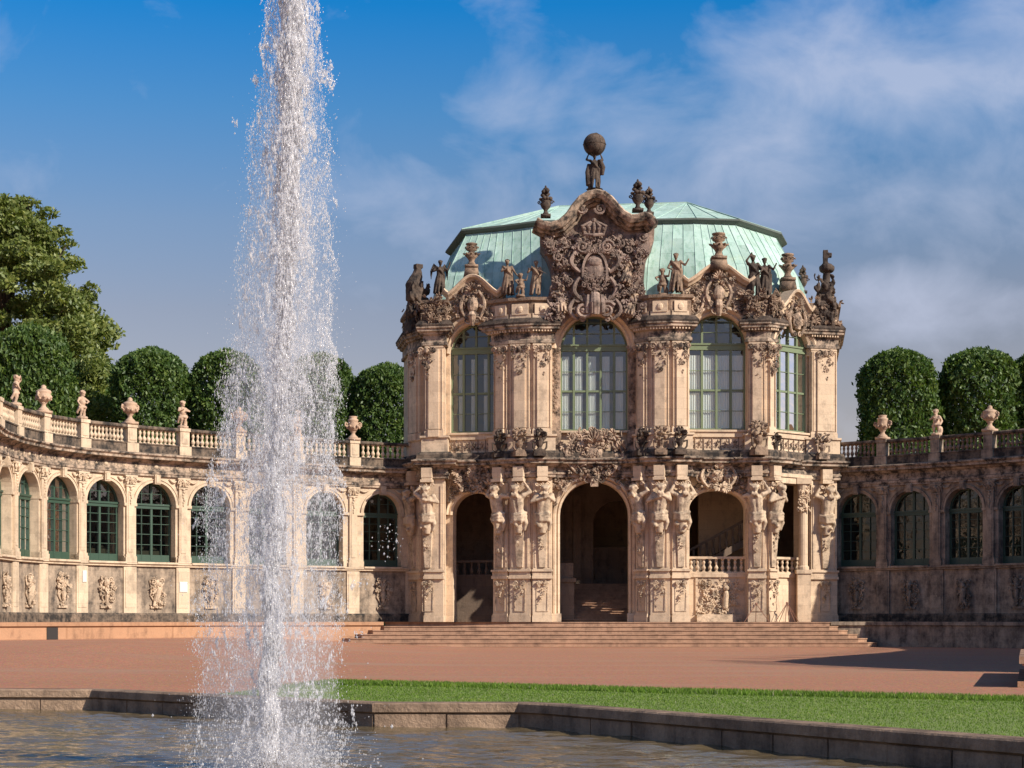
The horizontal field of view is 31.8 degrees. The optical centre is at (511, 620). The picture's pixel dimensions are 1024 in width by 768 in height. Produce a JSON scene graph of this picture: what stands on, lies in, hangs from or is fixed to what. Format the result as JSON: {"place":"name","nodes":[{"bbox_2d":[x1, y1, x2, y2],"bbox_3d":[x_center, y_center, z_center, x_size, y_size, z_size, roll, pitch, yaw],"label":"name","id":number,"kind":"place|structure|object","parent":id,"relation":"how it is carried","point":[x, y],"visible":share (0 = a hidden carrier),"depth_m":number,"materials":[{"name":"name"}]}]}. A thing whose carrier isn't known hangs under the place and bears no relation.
{"place":"outdoors","nodes":[
{"label":"outdoors","id":0,"kind":"place"},
{"bbox_2d":[0,709,929,767],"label":"pond water","id":1,"kind":"structure","parent":0,"point":[64,739],"depth_m":21.12,"materials":[{"name":"grey liquid"}]},
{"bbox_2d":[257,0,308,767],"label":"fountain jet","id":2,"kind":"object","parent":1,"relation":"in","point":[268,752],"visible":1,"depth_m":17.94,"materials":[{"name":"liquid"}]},
{"bbox_2d":[0,638,1023,695],"bbox_3d":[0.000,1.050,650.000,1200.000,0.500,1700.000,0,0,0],"label":"ground","id":3,"kind":"structure","parent":0,"point":[209,665],"depth_m":49.81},
{"bbox_2d":[0,622,383,640],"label":"terrace wall","id":4,"kind":"structure","parent":3,"relation":"on","point":[332,631],"depth_m":81.17,"materials":[{"name":"stone"}]},
{"bbox_2d":[0,688,1023,767],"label":"pond wall","id":5,"kind":"structure","parent":3,"relation":"on","point":[928,748],"depth_m":23.67,"materials":[{"name":"stone"}]},
{"bbox_2d":[342,622,876,646],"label":"steps","id":6,"kind":"structure","parent":3,"relation":"on","point":[638,634],"depth_m":88.07,"materials":[{"name":"stone"}]},
{"bbox_2d":[216,677,1023,736],"bbox_3d":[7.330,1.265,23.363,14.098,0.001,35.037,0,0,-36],"label":"lawn","id":7,"kind":"structure","parent":3,"relation":"on","point":[832,719],"depth_m":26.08,"materials":[{"name":"green plant"}]},
{"bbox_2d":[831,622,1023,647],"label":"terrace wall","id":8,"kind":"structure","parent":3,"relation":"on","point":[957,634],"depth_m":86.58,"materials":[{"name":"stone"}]},
{"bbox_2d":[0,0,1023,456],"label":"sky","id":9,"kind":"structure","parent":0,"point":[885,137],"materials":[{"name":"blue"}]},
{"bbox_2d":[1018,649,1023,687],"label":"stair cheek wall","id":10,"kind":"structure","parent":0,"point":[1021,674],"depth_m":35.24,"materials":[{"name":"stone"}]},
{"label":"rampart bank","id":11,"kind":"structure","parent":0,"visible":0},
{"bbox_2d":[0,319,80,434],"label":"clipped tree","id":12,"kind":"object","parent":11,"relation":"on","point":[44,353],"visible":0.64,"depth_m":110.23,"materials":[{"name":"green plant"}]},
{"bbox_2d":[0,192,125,399],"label":"tall tree","id":13,"kind":"object","parent":11,"relation":"on","point":[30,254],"visible":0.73,"depth_m":123.47,"materials":[{"name":"green plant"}]},
{"bbox_2d":[33,348,113,438],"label":"rampart shrub","id":14,"kind":"object","parent":11,"relation":"on","point":[97,409],"visible":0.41,"depth_m":118.35,"materials":[{"name":"green plant"}]},
{"bbox_2d":[73,358,114,438],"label":"clipped tree","id":15,"kind":"object","parent":11,"relation":"on","point":[78,374],"visible":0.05,"depth_m":120.22,"materials":[{"name":"green plant"}]},
{"bbox_2d":[105,345,193,445],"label":"clipped tree","id":16,"kind":"object","parent":11,"relation":"on","point":[157,376],"visible":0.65,"depth_m":114.21,"materials":[{"name":"green plant"}]},
{"bbox_2d":[186,346,272,450],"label":"clipped tree","id":17,"kind":"object","parent":11,"relation":"on","point":[224,372],"visible":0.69,"depth_m":115.28,"materials":[{"name":"green plant"}]},
{"bbox_2d":[286,350,355,455],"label":"clipped tree","id":18,"kind":"object","parent":11,"relation":"on","point":[319,370],"visible":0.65,"depth_m":116.30,"materials":[{"name":"green plant"}]},
{"bbox_2d":[348,360,403,458],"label":"clipped tree","id":19,"kind":"object","parent":11,"relation":"on","point":[383,381],"visible":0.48,"depth_m":116.08,"materials":[{"name":"green plant"}]},
{"bbox_2d":[851,345,945,456],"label":"clipped tree","id":20,"kind":"object","parent":11,"relation":"on","point":[887,371],"visible":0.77,"depth_m":114.19,"materials":[{"name":"green plant"}]},
{"bbox_2d":[937,346,1023,450],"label":"clipped tree","id":21,"kind":"object","parent":11,"relation":"on","point":[984,365],"visible":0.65,"depth_m":115.19,"materials":[{"name":"green plant"}]},
{"bbox_2d":[1004,353,1023,444],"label":"clipped tree","id":22,"kind":"object","parent":11,"relation":"on","point":[1020,399],"visible":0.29,"depth_m":115.94,"materials":[{"name":"green plant"}]},
{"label":"terrace paving","id":23,"kind":"structure","parent":0,"visible":0},
{"bbox_2d":[0,397,410,621],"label":"gallery","id":24,"kind":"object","parent":23,"relation":"on","point":[139,531],"visible":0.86,"depth_m":87.93,"materials":[{"name":"stone"}]},
{"bbox_2d":[0,481,2,548],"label":"window","id":25,"kind":"structure","parent":24,"relation":"in","point":[1,491],"depth_m":77.56,"materials":[{"name":"green paint"}]},
{"bbox_2d":[10,374,21,405],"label":"child statue","id":26,"kind":"object","parent":24,"relation":"on","point":[16,388],"visible":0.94,"depth_m":77.96,"materials":[{"name":"stone"}]},
{"bbox_2d":[18,474,31,556],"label":"window","id":27,"kind":"structure","parent":24,"relation":"in","point":[24,499],"depth_m":80.08,"materials":[{"name":"green paint"}]},
{"bbox_2d":[35,385,52,413],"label":"urn","id":28,"kind":"object","parent":24,"relation":"on","point":[43,396],"visible":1,"depth_m":80.63,"materials":[{"name":"stone"}]},
{"bbox_2d":[47,476,70,558],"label":"window","id":29,"kind":"structure","parent":24,"relation":"in","point":[58,501],"depth_m":82.62,"materials":[{"name":"green paint"}]},
{"bbox_2d":[76,390,89,418],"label":"child statue","id":30,"kind":"object","parent":24,"relation":"on","point":[82,400],"visible":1,"depth_m":83.16,"materials":[{"name":"stone"}]},
{"bbox_2d":[82,570,86,581],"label":"plaque","id":31,"kind":"object","parent":24,"relation":"attached to","point":[84,575],"visible":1,"depth_m":83.33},
{"bbox_2d":[87,480,118,560],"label":"window","id":32,"kind":"structure","parent":24,"relation":"in","point":[99,556],"depth_m":84.85,"materials":[{"name":"green paint"}]},
{"bbox_2d":[121,397,139,424],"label":"urn","id":33,"kind":"object","parent":24,"relation":"on","point":[130,408],"visible":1,"depth_m":85.23,"materials":[{"name":"stone"}]},
{"bbox_2d":[136,483,171,562],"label":"window","id":34,"kind":"structure","parent":24,"relation":"in","point":[140,558],"depth_m":86.80,"materials":[{"name":"green paint"}]},
{"bbox_2d":[179,582,186,591],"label":"plaque","id":35,"kind":"object","parent":24,"relation":"attached to","point":[182,586],"visible":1,"depth_m":87.25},
{"bbox_2d":[177,400,189,427],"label":"child statue","id":36,"kind":"object","parent":24,"relation":"on","point":[182,416],"visible":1,"depth_m":87.19,"materials":[{"name":"stone"}]},
{"bbox_2d":[191,486,226,563],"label":"window","id":37,"kind":"structure","parent":24,"relation":"in","point":[194,559],"depth_m":88.79,"materials":[{"name":"green paint"}]},
{"bbox_2d":[230,407,247,432],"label":"urn","id":38,"kind":"object","parent":24,"relation":"on","point":[238,417],"visible":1,"depth_m":88.97,"materials":[{"name":"stone"}]},
{"bbox_2d":[249,489,281,564],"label":"window","id":39,"kind":"structure","parent":24,"relation":"in","point":[253,560],"depth_m":90.50,"materials":[{"name":"glass"}]},
{"bbox_2d":[292,410,303,436],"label":"child statue","id":40,"kind":"object","parent":24,"relation":"on","point":[296,421],"visible":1,"depth_m":91.08,"materials":[{"name":"stone"}]},
{"bbox_2d":[306,492,339,565],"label":"window","id":41,"kind":"structure","parent":24,"relation":"in","point":[310,562],"depth_m":92.58,"materials":[{"name":"green paint"}]},
{"bbox_2d":[344,416,361,440],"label":"urn","id":42,"kind":"object","parent":24,"relation":"on","point":[352,425],"visible":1,"depth_m":92.88,"materials":[{"name":"stone"}]},
{"bbox_2d":[363,494,397,566],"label":"window","id":43,"kind":"structure","parent":24,"relation":"in","point":[367,563],"depth_m":94.36,"materials":[{"name":"green paint"}]},
{"bbox_2d":[396,189,849,625],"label":"pavilion","id":44,"kind":"structure","parent":23,"relation":"on","point":[595,355],"depth_m":91.89,"materials":[{"name":"stone"}]},
{"bbox_2d":[404,264,430,334],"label":"corner trophy","id":45,"kind":"object","parent":44,"relation":"on","point":[415,289],"visible":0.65,"depth_m":93.74,"materials":[{"name":"stone"}]},
{"bbox_2d":[430,260,450,294],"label":"statue","id":46,"kind":"object","parent":44,"relation":"on","point":[439,284],"visible":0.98,"depth_m":93.28,"materials":[{"name":"stone"}]},
{"bbox_2d":[463,242,479,276],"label":"finial urn","id":47,"kind":"object","parent":44,"relation":"on","point":[471,256],"visible":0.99,"depth_m":92.73,"materials":[{"name":"stone"}]},
{"bbox_2d":[451,325,493,432],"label":"window","id":48,"kind":"structure","parent":44,"relation":"in","point":[476,350],"depth_m":93.23,"materials":[{"name":"glass"}]},
{"bbox_2d":[492,429,506,457],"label":"carved vase","id":49,"kind":"object","parent":44,"relation":"on","point":[498,452],"visible":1,"depth_m":91.44,"materials":[{"name":"stone"}]},
{"bbox_2d":[501,259,518,295],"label":"statue","id":50,"kind":"object","parent":44,"relation":"on","point":[507,288],"visible":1,"depth_m":91.75,"materials":[{"name":"stone"}]},
{"bbox_2d":[512,427,527,456],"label":"carved vase","id":51,"kind":"object","parent":44,"relation":"on","point":[518,452],"visible":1,"depth_m":90.80,"materials":[{"name":"stone"}]},
{"bbox_2d":[515,273,527,296],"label":"statue","id":52,"kind":"object","parent":44,"relation":"on","point":[520,283],"visible":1,"depth_m":91.39,"materials":[{"name":"stone"}]},
{"bbox_2d":[527,260,546,295],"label":"statue","id":53,"kind":"object","parent":44,"relation":"on","point":[537,273],"visible":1,"depth_m":91.35,"materials":[{"name":"stone"}]},
{"bbox_2d":[532,428,547,455],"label":"carved vase","id":54,"kind":"object","parent":44,"relation":"on","point":[539,450],"visible":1,"depth_m":90.59,"materials":[{"name":"stone"}]},
{"bbox_2d":[537,185,553,218],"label":"flower urn","id":55,"kind":"object","parent":44,"relation":"on","point":[545,203],"visible":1,"depth_m":91.08,"materials":[{"name":"stone"}]},
{"bbox_2d":[560,317,627,430],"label":"window","id":56,"kind":"structure","parent":44,"relation":"in","point":[604,371],"depth_m":92.26,"materials":[{"name":"glass"}]},
{"bbox_2d":[583,133,605,190],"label":"hercules statue","id":57,"kind":"object","parent":44,"relation":"on","point":[594,145],"visible":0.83,"depth_m":91.11,"materials":[{"name":"stone"}]},
{"bbox_2d":[629,179,646,212],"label":"flower urn","id":58,"kind":"object","parent":44,"relation":"on","point":[638,197],"visible":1,"depth_m":90.97,"materials":[{"name":"stone"}]},
{"bbox_2d":[634,427,648,455],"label":"carved vase","id":59,"kind":"object","parent":44,"relation":"on","point":[641,442],"visible":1,"depth_m":90.48,"materials":[{"name":"stone"}]},
{"bbox_2d":[642,187,656,214],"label":"flower urn","id":60,"kind":"object","parent":44,"relation":"on","point":[649,200],"visible":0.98,"depth_m":91.78,"materials":[{"name":"stone"}]},
{"bbox_2d":[653,425,669,454],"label":"carved vase","id":61,"kind":"object","parent":44,"relation":"on","point":[660,450],"visible":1,"depth_m":89.95,"materials":[{"name":"stone"}]},
{"bbox_2d":[655,268,669,293],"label":"statue","id":62,"kind":"object","parent":44,"relation":"on","point":[663,280],"visible":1,"depth_m":90.78,"materials":[{"name":"stone"}]},
{"bbox_2d":[667,253,688,292],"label":"statue","id":63,"kind":"object","parent":44,"relation":"on","point":[676,281],"visible":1,"depth_m":90.64,"materials":[{"name":"stone"}]},
{"bbox_2d":[673,426,687,454],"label":"carved vase","id":64,"kind":"object","parent":44,"relation":"on","point":[679,450],"visible":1,"depth_m":89.78,"materials":[{"name":"stone"}]},
{"bbox_2d":[689,316,744,429],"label":"window","id":65,"kind":"structure","parent":44,"relation":"in","point":[714,370],"depth_m":91.88,"materials":[{"name":"glass"}]},
{"bbox_2d":[709,232,728,271],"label":"finial urn","id":66,"kind":"object","parent":44,"relation":"on","point":[718,260],"visible":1,"depth_m":90.89,"materials":[{"name":"stone"}]},
{"bbox_2d":[745,252,763,294],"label":"statue","id":67,"kind":"object","parent":44,"relation":"on","point":[755,272],"visible":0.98,"depth_m":91.02,"materials":[{"name":"stone"}]},
{"bbox_2d":[748,420,767,455],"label":"carved vase","id":68,"kind":"object","parent":44,"relation":"on","point":[758,449],"visible":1,"depth_m":90.11,"materials":[{"name":"stone"}]},
{"bbox_2d":[758,258,776,294],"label":"statue","id":69,"kind":"object","parent":44,"relation":"on","point":[766,278],"visible":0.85,"depth_m":91.32,"materials":[{"name":"stone"}]},
{"bbox_2d":[771,432,781,455],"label":"carved vase","id":70,"kind":"object","parent":44,"relation":"on","point":[776,444],"visible":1,"depth_m":90.85,"materials":[{"name":"stone"}]},
{"bbox_2d":[779,253,796,292],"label":"finial urn","id":71,"kind":"object","parent":44,"relation":"on","point":[787,281],"visible":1,"depth_m":93.30,"materials":[{"name":"stone"}]},
{"bbox_2d":[776,326,805,432],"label":"window","id":72,"kind":"structure","parent":44,"relation":"in","point":[790,376],"depth_m":92.64,"materials":[{"name":"glass"}]},
{"bbox_2d":[798,265,809,293],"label":"statue","id":73,"kind":"object","parent":44,"relation":"on","point":[803,277],"visible":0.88,"depth_m":98.88,"materials":[{"name":"stone"}]},
{"bbox_2d":[813,433,830,459],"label":"carved vase","id":74,"kind":"object","parent":44,"relation":"on","point":[822,455],"visible":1,"depth_m":92.56,"materials":[{"name":"stone"}]},
{"bbox_2d":[813,250,838,328],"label":"corner trophy","id":75,"kind":"object","parent":44,"relation":"on","point":[825,291],"visible":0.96,"depth_m":92.90,"materials":[{"name":"stone"}]},
{"bbox_2d":[744,603,768,621],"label":"folding trestle","id":76,"kind":"object","parent":23,"relation":"on","point":[755,616],"visible":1,"depth_m":90.03,"materials":[{"name":"brown wood"}]},
{"bbox_2d":[775,602,798,621],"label":"folding trestle","id":77,"kind":"object","parent":23,"relation":"on","point":[787,606],"visible":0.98,"depth_m":90.57,"materials":[{"name":"brown wood"}]},
{"bbox_2d":[837,429,1023,621],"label":"gallery","id":78,"kind":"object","parent":23,"relation":"on","point":[936,534],"visible":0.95,"depth_m":91.31,"materials":[{"name":"stone"}]},
{"bbox_2d":[841,493,875,566],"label":"window","id":79,"kind":"structure","parent":78,"relation":"in","point":[844,563],"depth_m":93.92,"materials":[{"name":"green paint"}]},
{"bbox_2d":[873,415,891,439],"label":"urn","id":80,"kind":"object","parent":78,"relation":"on","point":[882,424],"visible":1,"depth_m":92.38,"materials":[{"name":"stone"}]},
{"bbox_2d":[894,491,929,565],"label":"window","id":81,"kind":"structure","parent":78,"relation":"in","point":[924,561],"depth_m":92.13,"materials":[{"name":"green paint"}]},
{"bbox_2d":[929,409,942,435],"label":"child statue","id":82,"kind":"object","parent":78,"relation":"on","point":[937,420],"visible":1,"depth_m":90.62,"materials":[{"name":"stone"}]},
{"bbox_2d":[949,488,982,564],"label":"window","id":83,"kind":"structure","parent":78,"relation":"in","point":[963,560],"depth_m":90.04,"materials":[{"name":"green paint"}]},
{"bbox_2d":[981,405,999,431],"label":"urn","id":84,"kind":"object","parent":78,"relation":"on","point":[989,415],"visible":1,"depth_m":88.38,"materials":[{"name":"stone"}]},
{"bbox_2d":[1002,485,1023,562],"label":"window","id":85,"kind":"structure","parent":78,"relation":"in","point":[1006,559],"depth_m":88.25,"materials":[{"name":"green paint"}]}
]}

